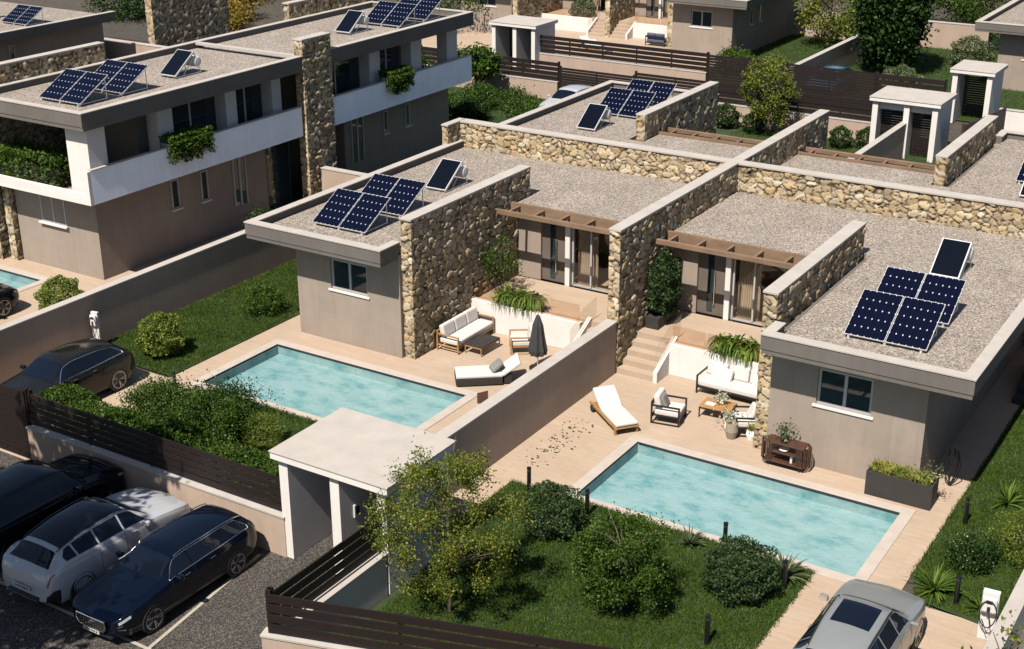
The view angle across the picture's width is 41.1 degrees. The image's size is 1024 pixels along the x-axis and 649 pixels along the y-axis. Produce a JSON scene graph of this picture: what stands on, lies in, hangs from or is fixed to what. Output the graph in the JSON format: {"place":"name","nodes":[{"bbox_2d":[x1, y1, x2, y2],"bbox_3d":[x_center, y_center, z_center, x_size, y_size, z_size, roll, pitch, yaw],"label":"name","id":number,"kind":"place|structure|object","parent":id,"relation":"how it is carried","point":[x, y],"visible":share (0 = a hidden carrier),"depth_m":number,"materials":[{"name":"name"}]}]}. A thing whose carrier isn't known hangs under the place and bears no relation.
{"place":"outdoors","nodes":[
{"label":"outdoors","id":0,"kind":"place"},
{"bbox_2d":[106,260,317,503],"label":"short grass","id":1,"kind":"structure","parent":0,"point":[237,289],"depth_m":41.86,"materials":[{"name":"plant"}]},
{"bbox_2d":[0,21,960,648],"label":"parking lot","id":2,"kind":"structure","parent":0,"point":[232,613],"depth_m":27.81,"materials":[{"name":"asphalt"}]},
{"bbox_2d":[0,453,124,564],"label":"parked car","id":3,"kind":"object","parent":2,"relation":"on","point":[33,493],"visible":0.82,"depth_m":30.20,"materials":[{"name":"black paint"}]},
{"bbox_2d":[2,487,189,602],"bbox_3d":[-8.854,4.489,29.380,1.989,1.419,4.257,13,26,30],"label":"parked car","id":4,"kind":"object","parent":2,"relation":"on","point":[66,554],"visible":0.84,"depth_m":28.31,"materials":[{"name":"paint"}]},
{"bbox_2d":[26,425,286,556],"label":"garden wall","id":5,"kind":"structure","parent":2,"relation":"on","point":[48,445],"depth_m":31.15,"materials":[{"name":"paint"}]},
{"bbox_2d":[27,389,281,510],"bbox_3d":[-8.303,2.839,31.395,8.250,0.940,0.130,13,26,30],"label":"slat fence","id":6,"kind":"object","parent":5,"relation":"on","point":[33,404],"visible":0.98,"depth_m":31.19,"materials":[{"name":"wood"}]},
{"bbox_2d":[73,503,257,639],"bbox_3d":[-7.146,5.012,28.348,1.886,1.225,4.213,13,26,30],"label":"parked car","id":7,"kind":"object","parent":2,"relation":"on","point":[147,583],"visible":1,"depth_m":27.75,"materials":[{"name":"blue paint"}]},
{"bbox_2d":[144,0,230,45],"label":"stone wall","id":8,"kind":"structure","parent":2,"relation":"on","point":[172,22],"depth_m":78.67,"materials":[{"name":"stone"}]},
{"bbox_2d":[268,407,456,593],"bbox_3d":[-3.160,3.776,29.505,3.120,2.610,2.480,13,26,30],"label":"gatehouse","id":9,"kind":"object","parent":2,"relation":"on","point":[333,470],"visible":0.75,"depth_m":29.03,"materials":[{"name":"paint"}]},
{"bbox_2d":[0,0,1017,646],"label":"ground","id":10,"kind":"structure","parent":0,"point":[274,8],"depth_m":93.48,"materials":[{"name":"plant"}]},
{"bbox_2d":[0,1,115,61],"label":"villa","id":11,"kind":"object","parent":10,"relation":"on","point":[57,29],"visible":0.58,"depth_m":72.79,"materials":[{"name":"grey paint"}]},
{"bbox_2d":[80,0,146,26],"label":"round shrub","id":12,"kind":"object","parent":10,"relation":"on","point":[128,10],"visible":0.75,"depth_m":91.92,"materials":[{"name":"green plant"}]},
{"bbox_2d":[104,38,167,58],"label":"garden wall","id":13,"kind":"structure","parent":10,"relation":"on","point":[115,48],"depth_m":76.87,"materials":[{"name":"paint"}]},
{"bbox_2d":[0,229,295,383],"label":"garden wall","id":14,"kind":"structure","parent":10,"relation":"on","point":[125,304],"depth_m":41.88,"materials":[{"name":"paint"}]},
{"bbox_2d":[0,0,473,279],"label":"two storey house","id":15,"kind":"structure","parent":10,"relation":"on","point":[296,98],"depth_m":49.23,"materials":[{"name":"grey paint"}]},
{"bbox_2d":[0,136,71,187],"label":"balcony hedge","id":16,"kind":"object","parent":15,"relation":"on","point":[39,169],"visible":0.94,"depth_m":45.32,"materials":[{"name":"green plant"}]},
{"bbox_2d":[39,68,107,106],"bbox_3d":[-14.421,-7.798,44.936,1.980,0.825,1.297,13,26,30],"label":"solar array","id":17,"kind":"object","parent":15,"relation":"on","point":[73,86],"visible":1,"depth_m":44.88,"materials":[{"name":"blue glass"}]},
{"bbox_2d":[95,59,148,95],"bbox_3d":[-13.464,-8.380,46.346,1.980,0.825,1.297,13,26,30],"label":"solar array","id":18,"kind":"object","parent":15,"relation":"on","point":[121,77],"visible":0.84,"depth_m":46.21,"materials":[{"name":"blue glass"}]},
{"bbox_2d":[159,49,200,77],"bbox_3d":[-11.799,-9.301,48.572,0.820,0.804,1.368,13,26,30],"label":"solar water heater","id":19,"kind":"object","parent":15,"relation":"on","point":[179,60],"visible":1,"depth_m":48.45,"materials":[{"name":"glass"}]},
{"bbox_2d":[158,124,217,164],"bbox_3d":[-11.014,-6.128,46.645,0.924,1.089,2.090,13,26,30],"label":"balcony planter","id":20,"kind":"object","parent":15,"relation":"hanging from","point":[199,137],"visible":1,"depth_m":46.42,"materials":[{"name":"green plant"}]},
{"bbox_2d":[231,156,248,206],"bbox_3d":[-10.043,-5.322,50.472,0.049,1.850,0.700,13,26,30],"label":"window","id":21,"kind":"structure","parent":15,"relation":"in","point":[239,173],"depth_m":50.48,"materials":[{"name":"glass"}]},
{"bbox_2d":[368,1,416,28],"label":"solar array","id":22,"kind":"object","parent":15,"relation":"on","point":[387,13],"visible":0.88,"depth_m":57.72,"materials":[{"name":"blue glass"}]},
{"bbox_2d":[378,64,416,94],"bbox_3d":[-4.656,-9.985,55.997,0.932,1.098,1.700,13,26,30],"label":"balcony planter","id":23,"kind":"object","parent":15,"relation":"hanging from","point":[401,77],"visible":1,"depth_m":55.75,"materials":[{"name":"green plant"}]},
{"bbox_2d":[260,627,370,648],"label":"garden wall","id":24,"kind":"structure","parent":10,"relation":"on","point":[276,641],"depth_m":25.32,"materials":[{"name":"paint"}]},
{"bbox_2d":[265,588,616,648],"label":"slat fence","id":25,"kind":"object","parent":24,"relation":"on","point":[400,629],"visible":1,"depth_m":24.71,"materials":[{"name":"wood"}]},
{"bbox_2d":[281,552,387,634],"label":"garden wall","id":26,"kind":"structure","parent":10,"relation":"on","point":[364,585],"depth_m":27.52,"materials":[{"name":"paint"}]},
{"bbox_2d":[267,510,381,624],"bbox_3d":[-3.593,4.758,26.660,0.130,0.920,3.350,13,26,30],"label":"slat fence","id":27,"kind":"object","parent":26,"relation":"on","point":[322,569],"visible":0.69,"depth_m":26.65,"materials":[{"name":"wood"}]},
{"bbox_2d":[424,64,558,98],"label":"garden wall","id":28,"kind":"structure","parent":10,"relation":"on","point":[543,88],"depth_m":70.80,"materials":[{"name":"paint"}]},
{"bbox_2d":[422,45,559,80],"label":"slat fence","id":29,"kind":"object","parent":28,"relation":"on","point":[527,69],"visible":0.39,"depth_m":70.56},
{"bbox_2d":[436,319,617,495],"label":"garden wall","id":30,"kind":"structure","parent":10,"relation":"on","point":[504,421],"depth_m":34.98,"materials":[{"name":"paint"}]},
{"bbox_2d":[559,65,634,88],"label":"driveway gate","id":31,"kind":"structure","parent":10,"relation":"on","point":[562,79],"depth_m":68.84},
{"bbox_2d":[539,52,706,88],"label":"garden wall","id":32,"kind":"structure","parent":10,"relation":"on","point":[601,65],"depth_m":74.07,"materials":[{"name":"paint"}]},
{"bbox_2d":[540,35,708,71],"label":"slat fence","id":33,"kind":"object","parent":32,"relation":"on","point":[616,53],"visible":1,"depth_m":73.58,"materials":[{"name":"wood"}]},
{"bbox_2d":[500,80,762,158],"bbox_3d":[5.755,-6.144,51.473,10.740,4.310,11.170,13,26,30],"label":"villa","id":34,"kind":"object","parent":10,"relation":"on","point":[682,120],"visible":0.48,"depth_m":51.60,"materials":[{"name":"gravel"}]},
{"bbox_2d":[600,87,655,117],"bbox_3d":[4.426,-8.614,53.264,1.980,0.825,1.297,13,26,30],"label":"solar array","id":35,"kind":"object","parent":34,"relation":"on","point":[619,102],"visible":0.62,"depth_m":53.21,"materials":[{"name":"blue glass"}]},
{"bbox_2d":[706,53,783,99],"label":"driveway gate","id":36,"kind":"structure","parent":10,"relation":"on","point":[722,69],"depth_m":70.69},
{"bbox_2d":[733,109,829,165],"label":"stone wall","id":37,"kind":"structure","parent":10,"relation":"on","point":[785,145],"depth_m":47.25,"materials":[{"name":"stone"}]},
{"bbox_2d":[717,102,870,141],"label":"garden wall","id":38,"kind":"structure","parent":10,"relation":"on","point":[854,125],"depth_m":63.40,"materials":[{"name":"paint"}]},
{"bbox_2d":[717,81,872,120],"bbox_3d":[13.265,-10.323,63.303,8.200,1.020,0.150,13,26,30],"label":"slat fence","id":39,"kind":"object","parent":38,"relation":"on","point":[840,104],"visible":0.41,"depth_m":62.82,"materials":[{"name":"wood"}]},
{"bbox_2d":[789,35,868,91],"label":"garden wall","id":40,"kind":"structure","parent":10,"relation":"on","point":[841,54],"depth_m":75.27,"materials":[{"name":"paint"}]},
{"bbox_2d":[784,62,876,111],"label":"driveway gate","id":41,"kind":"structure","parent":10,"relation":"on","point":[828,89],"depth_m":67.96,"materials":[{"name":"wood"}]},
{"bbox_2d":[848,121,906,164],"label":"garden wall","id":42,"kind":"structure","parent":10,"relation":"on","point":[889,144],"depth_m":57.36,"materials":[{"name":"paint"}]},
{"bbox_2d":[779,115,1023,201],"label":"villa","id":43,"kind":"object","parent":10,"relation":"on","point":[974,160],"visible":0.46,"depth_m":46.05,"materials":[{"name":"grey paint"}]},
{"bbox_2d":[920,20,989,50],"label":"garden wall","id":44,"kind":"structure","parent":10,"relation":"on","point":[947,34],"depth_m":81.63,"materials":[{"name":"paint"}]},
{"bbox_2d":[975,0,1023,91],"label":"villa","id":45,"kind":"object","parent":10,"relation":"on","point":[1006,21],"visible":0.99,"depth_m":71.30,"materials":[{"name":"grey paint"}]},
{"bbox_2d":[983,570,1023,648],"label":"garden wall","id":46,"kind":"structure","parent":10,"relation":"on","point":[1015,601],"depth_m":25.02,"materials":[{"name":"paint"}]},
{"bbox_2d":[0,28,1023,648],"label":"tile paving","id":47,"kind":"structure","parent":0,"point":[974,440],"depth_m":35.34,"materials":[{"name":"tile"}]},
{"bbox_2d":[0,384,31,457],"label":"driveway gate","id":48,"kind":"structure","parent":47,"relation":"on","point":[15,419],"depth_m":33.77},
{"bbox_2d":[0,264,49,291],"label":"swimming pool","id":49,"kind":"structure","parent":47,"relation":"in","point":[19,280],"depth_m":46.40,"materials":[{"name":"liquid"}]},
{"bbox_2d":[33,274,84,309],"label":"round shrub","id":50,"kind":"object","parent":47,"relation":"on","point":[45,292],"visible":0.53,"depth_m":42.34,"materials":[{"name":"green plant"}]},
{"bbox_2d":[1,338,134,423],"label":"parked car","id":51,"kind":"object","parent":47,"relation":"on","point":[94,365],"visible":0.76,"depth_m":36.75,"materials":[{"name":"black paint"}]},
{"bbox_2d":[188,339,477,430],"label":"swimming pool","id":52,"kind":"structure","parent":47,"relation":"in","point":[317,384],"depth_m":38.53,"materials":[{"name":"liquid"}]},
{"bbox_2d":[244,140,685,359],"bbox_3d":[-0.373,-2.415,42.446,10.740,4.310,11.170,13,26,30],"label":"villa","id":53,"kind":"object","parent":47,"relation":"on","point":[406,285],"visible":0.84,"depth_m":41.04,"materials":[{"name":"grey paint"}]},
{"bbox_2d":[328,258,369,299],"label":"window","id":54,"kind":"structure","parent":53,"relation":"in","point":[346,276],"depth_m":39.93,"materials":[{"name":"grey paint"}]},
{"bbox_2d":[312,188,390,234],"bbox_3d":[-4.768,-3.354,40.538,1.980,0.825,1.297,13,26,30],"label":"solar array","id":55,"kind":"object","parent":53,"relation":"on","point":[351,210],"visible":1,"depth_m":40.48,"materials":[{"name":"blue glass"}]},
{"bbox_2d":[361,173,426,217],"bbox_3d":[-3.791,-3.963,42.012,1.980,0.825,1.297,13,26,30],"label":"solar array","id":56,"kind":"object","parent":53,"relation":"on","point":[402,193],"visible":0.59,"depth_m":41.97,"materials":[{"name":"blue glass"}]},
{"bbox_2d":[425,158,467,191],"bbox_3d":[-2.102,-4.869,44.204,0.820,0.804,1.368,13,26,30],"label":"solar water heater","id":57,"kind":"object","parent":53,"relation":"on","point":[446,172],"visible":1,"depth_m":44.06,"materials":[{"name":"glass"}]},
{"bbox_2d":[480,231,523,288],"bbox_3d":[-0.291,-1.833,41.810,1.464,2.021,1.670,13,26,30],"label":"tree","id":58,"kind":"object","parent":53,"relation":"on","point":[500,266],"visible":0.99,"depth_m":41.74,"materials":[{"name":"green plant"}]},
{"bbox_2d":[489,282,550,315],"bbox_3d":[0.166,-0.806,41.012,2.123,0.874,1.148,13,26,30],"label":"hanging planter","id":59,"kind":"object","parent":53,"relation":"hanging from","point":[522,299],"visible":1,"depth_m":40.74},
{"bbox_2d":[542,223,564,282],"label":"entrance door","id":60,"kind":"structure","parent":53,"relation":"in","point":[553,247],"depth_m":42.81,"materials":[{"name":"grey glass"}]},
{"bbox_2d":[436,306,494,354],"bbox_3d":[-1.377,0.142,40.741,0.780,0.783,1.950,13,26,30],"label":"garden sofa","id":61,"kind":"object","parent":47,"relation":"on","point":[460,330],"visible":1,"depth_m":40.56,"materials":[{"name":"fabric"}]},
{"bbox_2d":[454,353,520,385],"bbox_3d":[-0.682,1.250,38.129,1.818,0.632,0.720,-2,22,-5],"label":"sun lounger","id":62,"kind":"object","parent":47,"relation":"on","point":[497,371],"visible":1,"depth_m":37.91,"materials":[{"name":"fabric"}]},
{"bbox_2d":[488,15,558,69],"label":"gatehouse","id":63,"kind":"object","parent":47,"relation":"on","point":[516,36],"visible":0.82,"depth_m":76.89,"materials":[{"name":"paint"}]},
{"bbox_2d":[461,0,605,36],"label":"villa","id":64,"kind":"object","parent":47,"relation":"on","point":[567,21],"visible":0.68,"depth_m":87.83,"materials":[{"name":"grey paint"}]},
{"bbox_2d":[590,385,638,435],"bbox_3d":[2.675,2.207,35.816,0.710,0.678,1.750,-8,24,-18],"label":"sun lounger","id":65,"kind":"object","parent":47,"relation":"on","point":[613,412],"visible":1,"depth_m":35.87,"materials":[{"name":"fabric"}]},
{"bbox_2d":[605,0,634,36],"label":"stone wall","id":66,"kind":"structure","parent":47,"relation":"on","point":[616,11],"depth_m":86.18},
{"bbox_2d":[650,387,686,427],"bbox_3d":[4.117,2.139,35.832,0.780,0.783,0.740,9,24,20],"label":"garden armchair","id":67,"kind":"object","parent":47,"relation":"on","point":[665,406],"visible":1,"depth_m":35.66,"materials":[{"name":"fabric"}]},
{"bbox_2d":[607,161,738,372],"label":"stone wall","id":68,"kind":"structure","parent":47,"relation":"on","point":[635,250],"depth_m":38.91,"materials":[{"name":"stone"}]},
{"bbox_2d":[609,0,797,54],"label":"villa","id":69,"kind":"object","parent":47,"relation":"on","point":[711,27],"visible":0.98,"depth_m":80.85,"materials":[{"name":"grey paint"}]},
{"bbox_2d":[695,359,757,400],"bbox_3d":[6.085,1.585,37.166,2.000,0.783,0.780,13,26,30],"label":"garden sofa","id":70,"kind":"object","parent":47,"relation":"on","point":[737,381],"visible":0.67,"depth_m":37.17,"materials":[{"name":"fabric"}]},
{"bbox_2d":[441,118,1023,346],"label":"stone wall","id":71,"kind":"structure","parent":47,"relation":"on","point":[952,209],"depth_m":43.05,"materials":[{"name":"stone"}]},
{"bbox_2d":[567,434,915,582],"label":"swimming pool","id":72,"kind":"structure","parent":47,"relation":"in","point":[837,534],"depth_m":32.32,"materials":[{"name":"liquid"}]},
{"bbox_2d":[761,434,811,472],"bbox_3d":[6.708,3.170,33.438,1.264,0.680,0.400,13,26,30],"label":"console table","id":73,"kind":"object","parent":47,"relation":"on","point":[797,446],"visible":1,"depth_m":33.32,"materials":[{"name":"brown wood"}]},
{"bbox_2d":[617,192,1023,478],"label":"villa","id":74,"kind":"object","parent":47,"relation":"on","point":[793,279],"visible":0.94,"depth_m":34.72,"materials":[{"name":"grey paint"}]},
{"bbox_2d":[645,247,684,329],"bbox_3d":[4.361,-1.153,39.541,1.027,2.353,1.626,13,26,30],"label":"planter box","id":75,"kind":"object","parent":74,"relation":"on","point":[662,306],"visible":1,"depth_m":39.29,"materials":[{"name":"green plant"}]},
{"bbox_2d":[697,252,725,316],"bbox_3d":[5.873,-1.307,40.095,0.880,2.187,0.149,13,26,30],"label":"entrance door","id":76,"kind":"structure","parent":74,"relation":"in","point":[712,268],"depth_m":40.16,"materials":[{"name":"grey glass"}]},
{"bbox_2d":[703,333,759,366],"bbox_3d":[6.152,0.620,37.545,1.963,0.851,1.144,13,26,30],"label":"hanging planter","id":77,"kind":"object","parent":74,"relation":"hanging from","point":[744,349],"visible":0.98,"depth_m":37.30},
{"bbox_2d":[812,368,873,419],"bbox_3d":[7.921,1.626,32.513,1.510,1.010,0.160,13,26,30],"label":"window","id":78,"kind":"structure","parent":74,"relation":"in","point":[835,389],"depth_m":32.56,"materials":[{"name":"clear glass"}]},
{"bbox_2d":[844,289,945,353],"bbox_3d":[9.091,-0.091,32.479,1.980,0.825,1.297,13,26,30],"label":"solar array","id":79,"kind":"object","parent":74,"relation":"on","point":[914,324],"visible":1,"depth_m":32.43,"materials":[{"name":"blue glass"}]},
{"bbox_2d":[877,266,965,326],"bbox_3d":[10.067,-0.700,33.953,1.980,0.825,1.297,13,26,30],"label":"solar array","id":80,"kind":"object","parent":74,"relation":"on","point":[947,291],"visible":0.56,"depth_m":34.01,"materials":[{"name":"blue glass"}]},
{"bbox_2d":[929,238,973,278],"bbox_3d":[11.800,-1.797,36.610,0.820,0.804,1.368,13,26,30],"label":"solar water heater","id":81,"kind":"object","parent":74,"relation":"on","point":[952,257],"visible":0.97,"depth_m":36.45,"materials":[{"name":"glass"}]},
{"bbox_2d":[793,579,925,648],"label":"parked car","id":82,"kind":"object","parent":47,"relation":"on","point":[858,614],"visible":1,"depth_m":25.45,"materials":[{"name":"silver metal"}]},
{"bbox_2d":[864,454,951,510],"bbox_3d":[9.202,3.523,31.885,2.004,1.191,0.799,13,26,30],"label":"planter box","id":83,"kind":"object","parent":47,"relation":"on","point":[893,482],"visible":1,"depth_m":31.77,"materials":[{"name":"concrete"}]},
{"bbox_2d":[976,588,1000,639],"bbox_3d":[9.286,5.716,26.666,0.343,1.100,0.332,11,25,26],"label":"car charger","id":84,"kind":"object","parent":47,"relation":"on","point":[989,610],"visible":0.96,"depth_m":26.57,"materials":[{"name":"white plastic"}]},
{"bbox_2d":[107,35,1023,648],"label":"lawn","id":85,"kind":"structure","parent":0,"point":[679,557],"depth_m":29.16,"materials":[{"name":"plant"}]},
{"bbox_2d":[110,369,195,423],"bbox_3d":[-9.158,1.966,35.523,2.254,1.414,2.510,-15,26,-31],"label":"round shrub","id":86,"kind":"object","parent":85,"relation":"on","point":[167,388],"visible":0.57,"depth_m":35.32,"materials":[{"name":"green plant"}]},
{"bbox_2d":[35,383,280,498],"bbox_3d":[-8.686,2.830,33.823,8.262,1.107,1.690,13,26,30],"label":"clipped hedge","id":87,"kind":"object","parent":85,"relation":"on","point":[236,452],"visible":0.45,"depth_m":33.55,"materials":[{"name":"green plant"}]},
{"bbox_2d":[134,311,185,358],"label":"round shrub","id":88,"kind":"object","parent":85,"relation":"on","point":[163,346],"visible":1,"depth_m":39.45,"materials":[{"name":"green plant"}]},
{"bbox_2d":[156,380,268,448],"bbox_3d":[-7.586,2.377,34.179,2.985,1.658,2.650,-2,22,-4],"label":"round shrub","id":89,"kind":"object","parent":85,"relation":"on","point":[232,414],"visible":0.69,"depth_m":34.11,"materials":[{"name":"green plant"}]},
{"bbox_2d":[140,368,284,439],"bbox_3d":[-7.871,2.122,35.367,3.862,1.250,3.858,-2,22,-5],"label":"round shrub","id":90,"kind":"object","parent":85,"relation":"on","point":[229,391],"visible":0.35,"depth_m":35.64,"materials":[{"name":"green plant"}]},
{"bbox_2d":[240,410,286,448],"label":"round shrub","id":91,"kind":"object","parent":85,"relation":"on","point":[276,438],"visible":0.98,"depth_m":34.36,"materials":[{"name":"green plant"}]},
{"bbox_2d":[240,276,289,320],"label":"round shrub","id":92,"kind":"object","parent":85,"relation":"on","point":[258,303],"visible":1,"depth_m":42.73,"materials":[{"name":"green plant"}]},
{"bbox_2d":[358,432,538,612],"bbox_3d":[-1.384,3.996,27.032,3.397,4.115,3.078,13,26,30],"label":"broadleaf tree","id":93,"kind":"object","parent":85,"relation":"on","point":[466,474],"visible":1,"depth_m":26.75,"materials":[{"name":"green plant"}]},
{"bbox_2d":[449,94,492,121],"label":"round shrub","id":94,"kind":"object","parent":85,"relation":"on","point":[466,107],"visible":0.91,"depth_m":65.36,"materials":[{"name":"green plant"}]},
{"bbox_2d":[457,41,506,89],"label":"broadleaf tree","id":95,"kind":"object","parent":85,"relation":"on","point":[485,61],"visible":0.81,"depth_m":69.77,"materials":[{"name":"green plant"}]},
{"bbox_2d":[515,479,586,540],"bbox_3d":[0.924,4.076,30.433,1.584,1.311,1.551,-6,23,-14],"label":"round shrub","id":96,"kind":"object","parent":85,"relation":"on","point":[550,526],"visible":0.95,"depth_m":30.22,"materials":[{"name":"green plant"}]},
{"bbox_2d":[560,502,687,617],"bbox_3d":[2.250,4.812,27.636,2.615,2.128,2.300,13,26,30],"label":"bush","id":97,"kind":"object","parent":85,"relation":"on","point":[606,567],"visible":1,"depth_m":27.30,"materials":[{"name":"green plant"}]},
{"bbox_2d":[698,533,782,606],"bbox_3d":[4.752,4.995,28.072,1.654,1.384,1.794,12,25,26],"label":"round shrub","id":98,"kind":"object","parent":85,"relation":"on","point":[769,574],"visible":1,"depth_m":27.84,"materials":[{"name":"green plant"}]},
{"bbox_2d":[737,49,803,135],"bbox_3d":[11.728,-10.556,62.468,2.889,4.021,3.068,13,26,30],"label":"broadleaf tree","id":99,"kind":"object","parent":85,"relation":"on","point":[771,69],"visible":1,"depth_m":61.92,"materials":[{"name":"green plant"}]},
{"bbox_2d":[791,0,856,46],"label":"broadleaf tree","id":100,"kind":"object","parent":85,"relation":"on","point":[828,23],"visible":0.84,"depth_m":81.79,"materials":[{"name":"green plant"}]},
{"bbox_2d":[843,0,943,72],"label":"cypress tree","id":101,"kind":"object","parent":85,"relation":"on","point":[893,35],"visible":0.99,"depth_m":73.49,"materials":[{"name":"green plant"}]},
{"bbox_2d":[869,85,956,162],"bbox_3d":[17.462,-8.774,59.880,3.120,2.610,2.480,13,26,30],"label":"gatehouse","id":102,"kind":"object","parent":85,"relation":"on","point":[913,105],"visible":0.8,"depth_m":59.26,"materials":[{"name":"paint"}]},
{"bbox_2d":[905,562,969,605],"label":"spiky plant","id":103,"kind":"object","parent":85,"relation":"on","point":[935,584],"visible":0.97,"depth_m":28.33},
{"bbox_2d":[930,523,1009,577],"bbox_3d":[9.856,4.792,29.164,1.647,0.899,1.336,-10,24,-23],"label":"round shrub","id":104,"kind":"object","parent":85,"relation":"on","point":[975,553],"visible":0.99,"depth_m":29.07,"materials":[{"name":"green plant"}]},
{"bbox_2d":[948,34,994,64],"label":"round shrub","id":105,"kind":"object","parent":85,"relation":"on","point":[982,49],"visible":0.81,"depth_m":76.47,"materials":[{"name":"green plant"}]},
{"bbox_2d":[940,0,1011,43],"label":"broadleaf tree","id":106,"kind":"object","parent":85,"relation":"on","point":[966,9],"visible":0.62,"depth_m":81.85,"materials":[{"name":"green plant"}]},
{"bbox_2d":[950,59,1008,122],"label":"gatehouse","id":107,"kind":"object","parent":85,"relation":"on","point":[963,71],"visible":0.94,"depth_m":65.28,"materials":[{"name":"paint"}]},
{"bbox_2d":[984,509,1023,570],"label":"round shrub","id":108,"kind":"object","parent":85,"relation":"on","point":[1006,536],"visible":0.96,"depth_m":29.39,"materials":[{"name":"green plant"}]},
{"bbox_2d":[448,33,1023,169],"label":"short grass","id":109,"kind":"structure","parent":0,"point":[853,69],"depth_m":76.89,"materials":[{"name":"plant"}]},
{"bbox_2d":[875,72,947,92],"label":"slat fence","id":110,"kind":"object","parent":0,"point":[911,85],"visible":0.51,"depth_m":65.92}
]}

